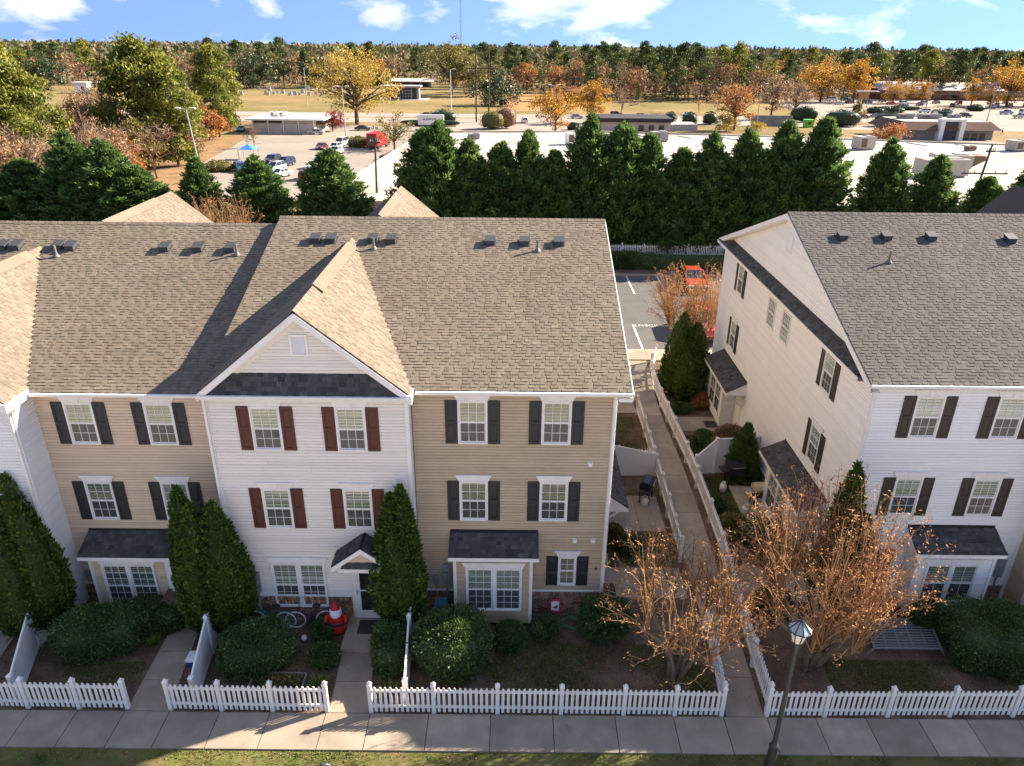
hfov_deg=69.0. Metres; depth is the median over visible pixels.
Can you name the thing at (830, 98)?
parked car
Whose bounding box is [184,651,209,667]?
cool box
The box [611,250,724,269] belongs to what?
hedge
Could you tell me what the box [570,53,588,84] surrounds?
woodland tree
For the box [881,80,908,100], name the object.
golden tree
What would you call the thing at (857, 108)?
conifer
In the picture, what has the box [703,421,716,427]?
doormat
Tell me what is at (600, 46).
pine tree
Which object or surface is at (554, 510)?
window
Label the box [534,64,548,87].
woodland tree
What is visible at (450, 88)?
street lamp
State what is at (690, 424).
side pad
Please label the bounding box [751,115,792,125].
board fence
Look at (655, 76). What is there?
woodland tree
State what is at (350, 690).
front path
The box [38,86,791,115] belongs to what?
cemetery lawn
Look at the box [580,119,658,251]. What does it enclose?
leyland cypress
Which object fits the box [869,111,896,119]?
bush
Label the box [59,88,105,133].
scrub tree
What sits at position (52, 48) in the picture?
pine tree
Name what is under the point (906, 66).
pine tree
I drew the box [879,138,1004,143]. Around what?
drive
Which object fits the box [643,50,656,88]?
pine tree
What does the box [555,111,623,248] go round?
leyland cypress
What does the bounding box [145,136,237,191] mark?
leaf litter ground
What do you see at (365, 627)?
doormat
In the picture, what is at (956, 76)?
pine tree
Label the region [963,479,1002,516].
window
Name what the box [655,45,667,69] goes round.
pine tree
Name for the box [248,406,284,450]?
window
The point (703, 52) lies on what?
pine tree
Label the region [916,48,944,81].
pine tree
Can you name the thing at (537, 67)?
woodland tree
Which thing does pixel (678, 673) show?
crepe myrtle
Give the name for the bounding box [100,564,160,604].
window
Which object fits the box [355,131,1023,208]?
shopping mall
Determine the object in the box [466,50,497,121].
transmission pole
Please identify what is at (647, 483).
gas grill
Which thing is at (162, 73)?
pine tree
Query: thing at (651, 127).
window
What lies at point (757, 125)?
yellow shrub
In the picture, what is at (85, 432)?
window
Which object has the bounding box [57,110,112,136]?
scrub tree
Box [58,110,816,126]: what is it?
road
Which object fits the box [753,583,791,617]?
shrub
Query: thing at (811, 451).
window
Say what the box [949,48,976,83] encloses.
pine tree
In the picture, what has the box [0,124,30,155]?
scrub tree
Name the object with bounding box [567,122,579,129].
bush
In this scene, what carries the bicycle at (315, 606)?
on the ground at (776, 660)
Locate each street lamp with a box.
[174,107,197,156]
[317,762,334,765]
[334,86,348,135]
[450,69,451,111]
[548,84,559,130]
[755,83,768,128]
[763,617,811,765]
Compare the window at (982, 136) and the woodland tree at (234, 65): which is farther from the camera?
the woodland tree at (234, 65)
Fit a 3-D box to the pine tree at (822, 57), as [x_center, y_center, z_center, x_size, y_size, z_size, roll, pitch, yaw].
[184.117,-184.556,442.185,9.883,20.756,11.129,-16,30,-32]
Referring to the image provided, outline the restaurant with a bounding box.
[868,116,1001,140]
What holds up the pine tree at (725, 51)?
on the ground at (776, 660)
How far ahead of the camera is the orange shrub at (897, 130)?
199.36 m
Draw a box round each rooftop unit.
[270,111,277,115]
[279,111,286,116]
[468,132,479,139]
[564,131,575,143]
[649,130,668,141]
[851,135,876,149]
[896,113,914,118]
[912,157,971,177]
[916,113,942,118]
[929,152,986,168]
[946,114,961,117]
[964,145,976,150]
[1004,139,1023,151]
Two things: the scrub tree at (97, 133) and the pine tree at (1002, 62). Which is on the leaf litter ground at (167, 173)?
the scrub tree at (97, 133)
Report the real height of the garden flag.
0.950 m
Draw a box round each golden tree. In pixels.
[797,54,847,101]
[834,56,880,100]
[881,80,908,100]
[898,82,917,100]
[912,80,938,99]
[958,77,988,104]
[980,54,1023,106]
[981,88,1003,107]
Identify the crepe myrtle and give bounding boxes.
[188,191,263,222]
[595,514,782,694]
[644,258,721,336]
[721,463,955,671]
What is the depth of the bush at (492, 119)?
220.09 m
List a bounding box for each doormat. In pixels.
[357,620,381,633]
[603,583,615,594]
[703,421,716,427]
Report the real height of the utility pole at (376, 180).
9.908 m
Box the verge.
[0,747,1023,765]
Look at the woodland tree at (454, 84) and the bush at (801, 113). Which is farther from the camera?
the woodland tree at (454, 84)
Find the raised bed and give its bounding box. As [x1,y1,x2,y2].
[245,671,307,697]
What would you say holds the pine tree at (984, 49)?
on the ground at (776, 660)
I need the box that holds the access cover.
[559,723,571,734]
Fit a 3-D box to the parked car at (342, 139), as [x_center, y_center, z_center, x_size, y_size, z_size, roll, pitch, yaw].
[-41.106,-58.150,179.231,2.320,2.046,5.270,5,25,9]
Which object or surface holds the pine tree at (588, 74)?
on the ground at (776, 660)
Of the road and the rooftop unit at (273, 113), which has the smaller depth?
the rooftop unit at (273, 113)
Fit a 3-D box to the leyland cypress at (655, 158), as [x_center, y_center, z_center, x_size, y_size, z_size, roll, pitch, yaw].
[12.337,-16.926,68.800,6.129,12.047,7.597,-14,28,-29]
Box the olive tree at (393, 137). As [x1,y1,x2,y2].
[369,110,414,149]
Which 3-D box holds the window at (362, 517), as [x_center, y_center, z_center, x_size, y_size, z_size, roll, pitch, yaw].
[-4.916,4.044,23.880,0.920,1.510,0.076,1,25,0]
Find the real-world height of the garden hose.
0.586 m
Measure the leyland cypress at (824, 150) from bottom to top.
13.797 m
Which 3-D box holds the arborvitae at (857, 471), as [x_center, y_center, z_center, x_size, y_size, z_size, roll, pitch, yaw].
[11.133,5.462,24.675,2.241,6.578,1.704,17,29,31]
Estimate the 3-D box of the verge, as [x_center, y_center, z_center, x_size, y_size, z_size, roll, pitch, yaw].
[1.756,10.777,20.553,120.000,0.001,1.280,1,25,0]
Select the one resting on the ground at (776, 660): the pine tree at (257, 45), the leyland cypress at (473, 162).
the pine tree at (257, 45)
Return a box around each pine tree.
[0,38,44,124]
[0,57,76,161]
[0,113,50,160]
[9,46,26,64]
[23,49,38,62]
[32,41,53,79]
[43,41,64,71]
[70,36,96,81]
[83,30,204,163]
[132,59,210,166]
[148,41,164,55]
[187,41,243,126]
[195,74,239,136]
[197,37,216,67]
[224,39,247,81]
[247,41,273,73]
[267,36,293,86]
[295,49,312,84]
[343,41,356,63]
[350,49,365,69]
[360,41,380,68]
[409,46,423,77]
[412,46,428,77]
[465,47,476,88]
[473,42,493,82]
[483,48,506,82]
[499,42,522,83]
[514,48,534,89]
[532,57,539,84]
[544,40,563,70]
[552,48,564,64]
[558,52,576,86]
[577,43,591,63]
[577,48,606,91]
[583,53,605,80]
[593,41,611,60]
[599,44,614,71]
[601,42,630,95]
[609,58,630,98]
[619,49,632,88]
[626,49,642,78]
[631,40,658,94]
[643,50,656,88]
[652,53,665,92]
[654,47,682,94]
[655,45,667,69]
[664,45,689,77]
[666,55,687,100]
[677,41,699,95]
[683,46,715,98]
[684,42,705,90]
[687,50,709,93]
[707,46,715,63]
[710,45,734,96]
[711,43,728,82]
[726,40,752,94]
[732,60,746,90]
[738,61,755,88]
[741,55,760,85]
[754,53,766,92]
[761,58,778,93]
[776,46,793,87]
[779,52,803,91]
[779,57,797,97]
[801,46,821,67]
[815,54,830,65]
[835,49,853,92]
[840,50,857,94]
[855,41,887,86]
[873,51,893,80]
[889,49,911,81]
[892,53,919,82]
[893,50,918,80]
[912,44,929,80]
[913,54,936,81]
[914,48,930,81]
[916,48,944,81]
[946,48,960,73]
[948,54,970,81]
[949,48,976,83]
[966,61,987,80]
[970,47,984,68]
[974,46,990,61]
[976,52,993,76]
[985,49,1007,82]
[994,54,1017,78]
[998,53,1020,94]
[1017,52,1023,67]
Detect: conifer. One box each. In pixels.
[723,421,761,485]
[852,99,866,124]
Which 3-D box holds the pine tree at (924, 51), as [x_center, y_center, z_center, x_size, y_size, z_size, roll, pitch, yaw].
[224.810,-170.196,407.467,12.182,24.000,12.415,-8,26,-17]
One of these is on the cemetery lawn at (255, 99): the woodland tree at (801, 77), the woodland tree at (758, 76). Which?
the woodland tree at (758, 76)
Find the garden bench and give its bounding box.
[866,618,944,655]
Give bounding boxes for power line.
[42,72,951,94]
[255,72,924,91]
[255,72,1023,93]
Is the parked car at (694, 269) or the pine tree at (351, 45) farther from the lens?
the pine tree at (351, 45)
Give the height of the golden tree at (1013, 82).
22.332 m
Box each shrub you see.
[38,596,151,667]
[130,592,185,635]
[213,613,298,682]
[306,638,340,669]
[310,617,334,640]
[367,617,410,678]
[406,599,495,687]
[492,618,527,655]
[530,613,559,643]
[575,591,634,646]
[607,521,625,547]
[616,535,645,556]
[657,369,665,390]
[670,401,694,413]
[690,391,709,409]
[692,428,713,447]
[701,439,714,450]
[707,494,727,513]
[711,423,743,439]
[714,114,739,130]
[719,510,748,543]
[743,516,785,549]
[747,120,766,130]
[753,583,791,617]
[755,541,792,570]
[868,122,912,138]
[906,597,946,631]
[932,592,1023,683]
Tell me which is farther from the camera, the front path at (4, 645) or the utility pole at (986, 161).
the utility pole at (986, 161)
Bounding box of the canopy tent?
[237,144,259,157]
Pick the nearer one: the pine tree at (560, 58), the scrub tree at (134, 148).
the scrub tree at (134, 148)
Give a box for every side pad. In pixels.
[604,567,687,598]
[617,403,635,413]
[677,417,718,431]
[736,566,809,602]
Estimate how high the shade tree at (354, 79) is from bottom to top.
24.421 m
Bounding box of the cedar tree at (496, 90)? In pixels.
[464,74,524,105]
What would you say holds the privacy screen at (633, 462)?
on the ground at (776, 660)
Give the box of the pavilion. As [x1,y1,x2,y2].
[391,78,433,86]
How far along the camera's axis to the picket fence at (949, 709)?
22.12 m
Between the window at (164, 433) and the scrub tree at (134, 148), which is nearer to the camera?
the window at (164, 433)
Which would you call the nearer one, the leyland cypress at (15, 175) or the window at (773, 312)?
the window at (773, 312)
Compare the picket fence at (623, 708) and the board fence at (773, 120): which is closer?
the picket fence at (623, 708)
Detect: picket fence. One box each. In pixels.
[0,676,130,709]
[161,678,329,712]
[366,681,728,716]
[610,243,724,254]
[618,394,656,467]
[649,343,774,708]
[654,452,684,562]
[701,608,728,706]
[763,685,1023,717]
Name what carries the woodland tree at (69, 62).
on the ground at (776, 660)
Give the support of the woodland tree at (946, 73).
on the ground at (776, 660)
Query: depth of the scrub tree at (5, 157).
94.00 m
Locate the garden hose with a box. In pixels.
[533,603,577,629]
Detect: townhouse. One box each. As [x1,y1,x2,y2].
[0,191,213,610]
[27,222,276,604]
[195,186,438,620]
[411,217,634,623]
[704,211,1023,610]
[951,185,1023,603]
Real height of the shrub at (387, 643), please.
1.489 m
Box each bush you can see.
[203,159,233,171]
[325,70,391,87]
[345,135,368,147]
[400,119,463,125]
[428,108,459,120]
[479,110,505,128]
[497,104,516,127]
[559,86,584,101]
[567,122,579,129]
[665,111,677,121]
[681,111,697,123]
[702,111,717,123]
[787,106,819,121]
[821,109,861,126]
[866,106,883,112]
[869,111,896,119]
[880,104,921,109]
[884,106,906,112]
[938,108,958,116]
[966,104,986,110]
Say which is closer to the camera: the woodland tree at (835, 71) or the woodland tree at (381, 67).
the woodland tree at (835, 71)
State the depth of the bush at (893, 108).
289.48 m
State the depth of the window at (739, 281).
37.78 m
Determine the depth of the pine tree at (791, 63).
367.19 m
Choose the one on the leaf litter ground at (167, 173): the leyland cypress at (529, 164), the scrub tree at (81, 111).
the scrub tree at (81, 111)
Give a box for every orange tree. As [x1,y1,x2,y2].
[526,80,581,130]
[573,77,613,114]
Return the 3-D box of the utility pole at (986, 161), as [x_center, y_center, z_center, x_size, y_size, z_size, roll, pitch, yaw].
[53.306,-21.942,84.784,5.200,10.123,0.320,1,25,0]
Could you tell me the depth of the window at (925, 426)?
24.06 m
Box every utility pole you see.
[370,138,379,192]
[898,83,908,112]
[924,87,934,113]
[961,144,1007,178]
[986,81,997,120]
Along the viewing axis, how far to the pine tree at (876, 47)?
362.71 m
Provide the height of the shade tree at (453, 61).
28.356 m
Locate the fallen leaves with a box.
[0,623,1023,765]
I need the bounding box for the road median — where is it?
[123,114,460,117]
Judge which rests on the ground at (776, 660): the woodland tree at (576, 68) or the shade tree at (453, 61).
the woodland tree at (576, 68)
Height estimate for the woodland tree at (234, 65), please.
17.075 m
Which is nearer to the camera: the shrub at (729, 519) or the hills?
the shrub at (729, 519)
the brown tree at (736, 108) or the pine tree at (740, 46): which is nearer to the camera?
the brown tree at (736, 108)
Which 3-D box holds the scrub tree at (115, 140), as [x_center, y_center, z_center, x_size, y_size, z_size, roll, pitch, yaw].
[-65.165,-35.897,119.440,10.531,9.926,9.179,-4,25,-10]
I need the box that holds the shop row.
[869,81,1004,99]
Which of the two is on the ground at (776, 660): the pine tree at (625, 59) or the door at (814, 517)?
the pine tree at (625, 59)
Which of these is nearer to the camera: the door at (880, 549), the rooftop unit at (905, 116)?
the door at (880, 549)
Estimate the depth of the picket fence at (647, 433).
37.55 m
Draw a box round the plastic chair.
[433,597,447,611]
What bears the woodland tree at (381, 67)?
on the ground at (776, 660)
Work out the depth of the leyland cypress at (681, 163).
66.95 m
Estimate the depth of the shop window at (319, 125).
209.90 m
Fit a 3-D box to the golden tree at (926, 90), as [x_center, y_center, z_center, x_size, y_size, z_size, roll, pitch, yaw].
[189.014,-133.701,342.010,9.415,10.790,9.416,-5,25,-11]
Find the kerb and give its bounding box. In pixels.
[614,273,721,276]
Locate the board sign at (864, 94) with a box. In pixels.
[857,90,879,106]
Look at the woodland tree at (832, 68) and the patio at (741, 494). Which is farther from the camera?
the woodland tree at (832, 68)
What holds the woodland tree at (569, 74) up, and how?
on the cemetery lawn at (255, 99)
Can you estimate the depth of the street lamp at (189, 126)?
129.81 m
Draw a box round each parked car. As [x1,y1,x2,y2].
[233,161,244,170]
[236,126,244,131]
[264,153,281,163]
[267,160,286,169]
[272,168,292,175]
[278,155,295,164]
[306,129,324,134]
[315,142,327,149]
[328,142,342,147]
[331,146,343,153]
[334,136,348,145]
[354,125,370,130]
[521,117,527,122]
[570,114,583,118]
[676,265,709,290]
[684,301,714,339]
[826,96,837,100]
[862,99,872,103]
[886,101,896,104]
[898,100,909,104]
[917,108,930,112]
[959,112,972,117]
[999,109,1013,114]
[1013,113,1023,118]
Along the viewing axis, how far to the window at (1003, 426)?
24.07 m
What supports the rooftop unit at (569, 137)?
on the shopping mall
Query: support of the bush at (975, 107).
on the ground at (776, 660)
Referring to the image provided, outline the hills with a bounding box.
[530,46,899,51]
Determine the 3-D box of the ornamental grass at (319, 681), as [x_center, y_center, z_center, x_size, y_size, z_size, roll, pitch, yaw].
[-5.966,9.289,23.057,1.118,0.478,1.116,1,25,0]
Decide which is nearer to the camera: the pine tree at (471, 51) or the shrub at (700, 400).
the shrub at (700, 400)
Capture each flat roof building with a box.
[245,113,336,133]
[596,114,697,130]
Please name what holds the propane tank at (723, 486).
on the ground at (776, 660)
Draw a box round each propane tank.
[641,495,648,506]
[719,481,726,492]
[741,503,748,514]
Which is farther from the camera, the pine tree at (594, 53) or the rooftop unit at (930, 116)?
the pine tree at (594, 53)
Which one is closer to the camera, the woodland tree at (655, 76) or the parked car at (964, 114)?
the parked car at (964, 114)
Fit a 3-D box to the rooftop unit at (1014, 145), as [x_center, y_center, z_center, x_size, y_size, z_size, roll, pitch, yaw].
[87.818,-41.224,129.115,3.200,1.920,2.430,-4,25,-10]
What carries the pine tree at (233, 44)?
on the ground at (776, 660)
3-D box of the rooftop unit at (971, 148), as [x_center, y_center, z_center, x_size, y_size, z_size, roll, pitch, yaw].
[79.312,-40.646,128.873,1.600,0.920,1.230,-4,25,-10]
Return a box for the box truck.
[366,131,387,148]
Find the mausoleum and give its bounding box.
[72,82,90,92]
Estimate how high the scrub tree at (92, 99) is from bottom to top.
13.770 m
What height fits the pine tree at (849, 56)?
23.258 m
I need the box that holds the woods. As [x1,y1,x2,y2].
[0,37,1023,102]
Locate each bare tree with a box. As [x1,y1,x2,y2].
[240,128,259,143]
[609,83,641,113]
[679,80,714,111]
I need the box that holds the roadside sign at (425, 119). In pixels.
[418,114,443,127]
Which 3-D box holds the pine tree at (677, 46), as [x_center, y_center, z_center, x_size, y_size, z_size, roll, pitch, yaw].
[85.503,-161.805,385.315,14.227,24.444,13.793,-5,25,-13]
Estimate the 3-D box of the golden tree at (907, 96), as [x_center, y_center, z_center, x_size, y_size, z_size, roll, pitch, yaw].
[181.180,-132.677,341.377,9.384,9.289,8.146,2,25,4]
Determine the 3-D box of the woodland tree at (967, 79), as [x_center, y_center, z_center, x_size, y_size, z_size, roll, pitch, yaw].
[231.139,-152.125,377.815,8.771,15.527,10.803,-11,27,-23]
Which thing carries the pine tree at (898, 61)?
on the ground at (776, 660)
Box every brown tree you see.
[706,81,762,130]
[755,73,793,114]
[781,81,818,113]
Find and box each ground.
[0,42,1023,757]
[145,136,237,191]
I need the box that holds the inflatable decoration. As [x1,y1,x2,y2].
[323,602,348,635]
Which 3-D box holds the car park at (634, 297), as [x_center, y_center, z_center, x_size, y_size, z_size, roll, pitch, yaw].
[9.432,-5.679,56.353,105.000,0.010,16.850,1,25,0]
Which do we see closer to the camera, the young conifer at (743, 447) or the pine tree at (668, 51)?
the young conifer at (743, 447)
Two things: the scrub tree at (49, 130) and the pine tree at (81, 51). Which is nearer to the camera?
the scrub tree at (49, 130)
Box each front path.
[0,630,13,657]
[127,625,197,710]
[329,653,372,712]
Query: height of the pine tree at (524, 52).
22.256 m
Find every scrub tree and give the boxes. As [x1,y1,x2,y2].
[0,112,33,136]
[0,115,61,155]
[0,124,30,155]
[0,136,48,171]
[6,131,77,168]
[52,82,96,108]
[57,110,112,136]
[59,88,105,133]
[65,103,118,137]
[69,106,113,144]
[73,117,149,152]
[75,89,130,123]
[76,127,140,164]
[81,96,120,118]
[88,133,137,160]
[109,109,160,166]
[109,137,147,167]
[111,117,170,167]
[124,153,147,171]
[127,119,182,178]
[179,122,206,155]
[191,94,208,108]
[198,105,231,139]
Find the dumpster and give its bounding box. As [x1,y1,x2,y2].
[803,119,814,127]
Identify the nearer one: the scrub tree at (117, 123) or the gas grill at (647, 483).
the gas grill at (647, 483)
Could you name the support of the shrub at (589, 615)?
on the ground at (776, 660)
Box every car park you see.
[203,126,454,198]
[615,276,721,349]
[778,98,1023,131]
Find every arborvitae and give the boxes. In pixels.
[0,471,76,641]
[166,483,259,634]
[366,482,429,626]
[658,310,710,400]
[805,459,875,625]
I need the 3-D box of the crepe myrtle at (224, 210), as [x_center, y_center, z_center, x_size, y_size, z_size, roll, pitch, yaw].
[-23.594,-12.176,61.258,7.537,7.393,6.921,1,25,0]
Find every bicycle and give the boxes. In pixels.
[253,596,295,627]
[284,596,329,627]
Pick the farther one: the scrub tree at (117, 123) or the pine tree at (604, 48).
the pine tree at (604, 48)
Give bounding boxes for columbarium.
[380,85,429,99]
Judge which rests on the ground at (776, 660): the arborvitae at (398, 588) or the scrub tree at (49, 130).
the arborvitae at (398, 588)
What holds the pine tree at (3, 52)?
on the leaf litter ground at (167, 173)
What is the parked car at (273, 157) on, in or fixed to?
on the car park at (301, 149)
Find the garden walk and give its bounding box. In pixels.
[629,360,763,716]
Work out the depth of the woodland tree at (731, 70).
335.90 m
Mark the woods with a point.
(324, 50)
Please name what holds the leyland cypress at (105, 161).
on the bank
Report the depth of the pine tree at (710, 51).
433.25 m
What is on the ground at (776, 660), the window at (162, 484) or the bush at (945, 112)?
the bush at (945, 112)
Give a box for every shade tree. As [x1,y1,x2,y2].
[304,40,403,124]
[421,33,478,94]
[454,50,495,96]
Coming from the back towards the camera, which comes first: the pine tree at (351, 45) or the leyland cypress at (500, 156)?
the pine tree at (351, 45)
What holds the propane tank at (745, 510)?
on the patio at (741, 494)
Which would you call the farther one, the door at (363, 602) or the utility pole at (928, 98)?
the utility pole at (928, 98)
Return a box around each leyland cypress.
[0,156,59,220]
[25,129,96,220]
[65,137,133,221]
[92,164,176,221]
[174,156,229,222]
[218,153,296,222]
[284,147,376,216]
[383,126,459,216]
[406,117,475,217]
[442,136,497,217]
[474,140,532,217]
[496,128,553,217]
[531,149,577,218]
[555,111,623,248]
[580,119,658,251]
[625,132,679,252]
[644,146,714,254]
[679,130,743,254]
[711,127,776,253]
[749,118,813,220]
[777,116,861,213]
[845,135,914,212]
[905,153,963,212]
[956,175,1005,212]
[1007,169,1023,188]
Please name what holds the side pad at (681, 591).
on the ground at (776, 660)
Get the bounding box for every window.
[61,402,100,444]
[83,481,120,519]
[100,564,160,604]
[142,403,179,444]
[159,482,190,519]
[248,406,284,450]
[253,120,265,122]
[261,489,294,528]
[269,120,281,122]
[270,563,329,606]
[316,121,324,129]
[334,407,367,451]
[342,489,374,528]
[457,400,487,443]
[459,481,487,520]
[465,568,521,610]
[539,482,568,521]
[541,401,571,444]
[557,557,576,585]
[638,125,643,130]
[648,125,653,130]
[708,372,720,415]
[728,319,736,351]
[736,264,744,296]
[764,471,785,524]
[765,295,777,330]
[778,309,791,346]
[805,422,820,468]
[819,351,835,397]
[887,478,923,515]
[907,396,946,438]
[917,565,979,601]
[933,93,941,98]
[945,94,954,98]
[963,133,969,139]
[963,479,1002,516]
[971,133,977,139]
[979,134,985,139]
[988,397,1023,438]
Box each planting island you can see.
[814,122,872,124]
[842,106,965,107]
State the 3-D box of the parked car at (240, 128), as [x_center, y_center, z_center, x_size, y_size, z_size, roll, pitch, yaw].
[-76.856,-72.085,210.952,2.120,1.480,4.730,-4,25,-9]
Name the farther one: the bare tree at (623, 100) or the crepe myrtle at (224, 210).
the bare tree at (623, 100)
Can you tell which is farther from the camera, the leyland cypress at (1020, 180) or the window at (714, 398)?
the leyland cypress at (1020, 180)
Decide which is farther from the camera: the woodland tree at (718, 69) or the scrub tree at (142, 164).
the woodland tree at (718, 69)
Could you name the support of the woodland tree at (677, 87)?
on the cemetery lawn at (255, 99)
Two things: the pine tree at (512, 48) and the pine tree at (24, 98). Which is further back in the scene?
the pine tree at (512, 48)
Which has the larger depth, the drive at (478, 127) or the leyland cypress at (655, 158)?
the drive at (478, 127)
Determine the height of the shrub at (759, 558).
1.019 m
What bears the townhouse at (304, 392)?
on the ground at (776, 660)
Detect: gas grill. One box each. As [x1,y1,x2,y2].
[638,474,655,504]
[718,460,749,485]
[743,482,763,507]
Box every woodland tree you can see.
[45,58,63,82]
[58,58,73,84]
[63,53,75,79]
[68,53,87,81]
[173,50,196,83]
[228,59,242,76]
[283,46,298,84]
[291,55,300,85]
[370,57,388,72]
[387,55,399,77]
[391,55,403,74]
[441,62,460,88]
[515,62,537,92]
[529,58,538,87]
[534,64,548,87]
[546,65,566,92]
[562,59,583,88]
[565,60,587,85]
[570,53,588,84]
[591,59,618,96]
[615,59,629,99]
[623,69,639,96]
[626,65,650,95]
[649,64,667,97]
[665,64,689,98]
[680,73,693,99]
[689,65,713,97]
[699,54,728,96]
[718,56,739,98]
[747,63,768,100]
[750,57,782,99]
[770,60,784,87]
[793,62,812,85]
[797,67,811,84]
[801,58,810,71]
[819,56,840,94]
[819,59,843,90]
[929,58,953,87]
[960,68,977,81]
[971,62,991,80]
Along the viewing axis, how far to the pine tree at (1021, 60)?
414.15 m
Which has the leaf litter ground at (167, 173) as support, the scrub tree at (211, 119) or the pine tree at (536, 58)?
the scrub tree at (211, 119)
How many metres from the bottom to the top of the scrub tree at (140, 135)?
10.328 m
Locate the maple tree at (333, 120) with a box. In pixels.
[318,111,343,130]
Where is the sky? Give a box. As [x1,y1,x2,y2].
[0,0,1023,51]
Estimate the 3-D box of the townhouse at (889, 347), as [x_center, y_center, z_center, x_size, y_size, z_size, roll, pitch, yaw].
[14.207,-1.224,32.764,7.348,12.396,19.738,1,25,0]
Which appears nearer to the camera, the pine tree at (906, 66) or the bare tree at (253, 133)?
the bare tree at (253, 133)
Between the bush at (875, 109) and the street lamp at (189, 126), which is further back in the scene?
the bush at (875, 109)
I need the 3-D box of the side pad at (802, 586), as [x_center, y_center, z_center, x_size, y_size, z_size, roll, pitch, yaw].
[10.191,7.580,27.748,3.586,0.180,2.099,1,25,0]
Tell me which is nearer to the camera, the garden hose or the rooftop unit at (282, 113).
the garden hose
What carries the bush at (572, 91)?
on the ground at (776, 660)
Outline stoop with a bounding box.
[340,617,381,652]
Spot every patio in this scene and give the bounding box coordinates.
[609,496,665,531]
[728,486,765,519]
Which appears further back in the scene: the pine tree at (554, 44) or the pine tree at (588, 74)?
the pine tree at (554, 44)
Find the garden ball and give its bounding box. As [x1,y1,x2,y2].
[301,635,306,640]
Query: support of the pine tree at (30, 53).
on the ground at (776, 660)
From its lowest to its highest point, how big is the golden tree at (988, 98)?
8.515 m
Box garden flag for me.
[547,598,562,613]
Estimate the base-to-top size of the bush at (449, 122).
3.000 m
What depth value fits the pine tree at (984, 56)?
437.51 m
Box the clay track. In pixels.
[505,94,558,110]
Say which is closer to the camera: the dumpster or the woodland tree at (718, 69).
the dumpster
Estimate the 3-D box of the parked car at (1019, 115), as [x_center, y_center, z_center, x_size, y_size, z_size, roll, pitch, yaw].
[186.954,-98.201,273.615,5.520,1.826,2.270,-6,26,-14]
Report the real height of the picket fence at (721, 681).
1.370 m
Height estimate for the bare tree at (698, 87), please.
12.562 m
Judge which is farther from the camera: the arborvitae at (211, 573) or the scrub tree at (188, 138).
the scrub tree at (188, 138)
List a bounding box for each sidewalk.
[0,710,1023,757]
[627,349,711,360]
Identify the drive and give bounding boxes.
[454,123,583,130]
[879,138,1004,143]
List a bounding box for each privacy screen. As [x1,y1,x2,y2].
[5,585,66,702]
[187,611,221,701]
[401,607,420,703]
[614,445,655,475]
[695,434,760,473]
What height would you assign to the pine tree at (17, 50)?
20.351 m
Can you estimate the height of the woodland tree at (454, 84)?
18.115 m
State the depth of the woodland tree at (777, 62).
408.46 m
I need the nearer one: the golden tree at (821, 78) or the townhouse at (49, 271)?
the townhouse at (49, 271)
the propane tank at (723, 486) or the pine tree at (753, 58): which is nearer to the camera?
the propane tank at (723, 486)
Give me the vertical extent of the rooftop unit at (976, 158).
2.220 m
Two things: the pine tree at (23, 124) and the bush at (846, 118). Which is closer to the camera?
the pine tree at (23, 124)
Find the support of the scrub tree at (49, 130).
on the leaf litter ground at (167, 173)
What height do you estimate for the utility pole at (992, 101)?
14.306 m
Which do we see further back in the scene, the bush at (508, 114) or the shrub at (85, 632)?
the bush at (508, 114)
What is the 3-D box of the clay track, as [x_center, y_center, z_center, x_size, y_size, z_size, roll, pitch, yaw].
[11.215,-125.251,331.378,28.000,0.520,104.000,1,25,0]
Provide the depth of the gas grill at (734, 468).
33.61 m
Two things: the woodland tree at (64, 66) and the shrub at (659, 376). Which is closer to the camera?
the shrub at (659, 376)
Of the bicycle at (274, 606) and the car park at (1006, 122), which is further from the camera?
the car park at (1006, 122)
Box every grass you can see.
[37,373,1023,707]
[141,633,162,647]
[304,671,335,695]
[375,675,401,701]
[687,672,714,697]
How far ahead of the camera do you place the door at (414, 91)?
333.87 m
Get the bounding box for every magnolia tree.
[15,56,71,89]
[229,49,286,88]
[296,55,336,87]
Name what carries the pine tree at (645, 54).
on the ground at (776, 660)
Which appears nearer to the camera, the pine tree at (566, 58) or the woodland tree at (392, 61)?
the pine tree at (566, 58)
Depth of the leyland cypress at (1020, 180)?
68.18 m
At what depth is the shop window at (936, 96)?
367.94 m
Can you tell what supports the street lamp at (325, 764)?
on the ground at (776, 660)
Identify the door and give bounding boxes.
[352,573,379,617]
[412,88,416,98]
[732,396,742,424]
[801,517,817,561]
[871,549,892,596]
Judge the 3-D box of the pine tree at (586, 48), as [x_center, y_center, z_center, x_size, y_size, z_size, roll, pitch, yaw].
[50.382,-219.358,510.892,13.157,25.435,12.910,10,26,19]
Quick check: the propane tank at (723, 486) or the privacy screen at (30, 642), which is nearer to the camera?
the privacy screen at (30, 642)

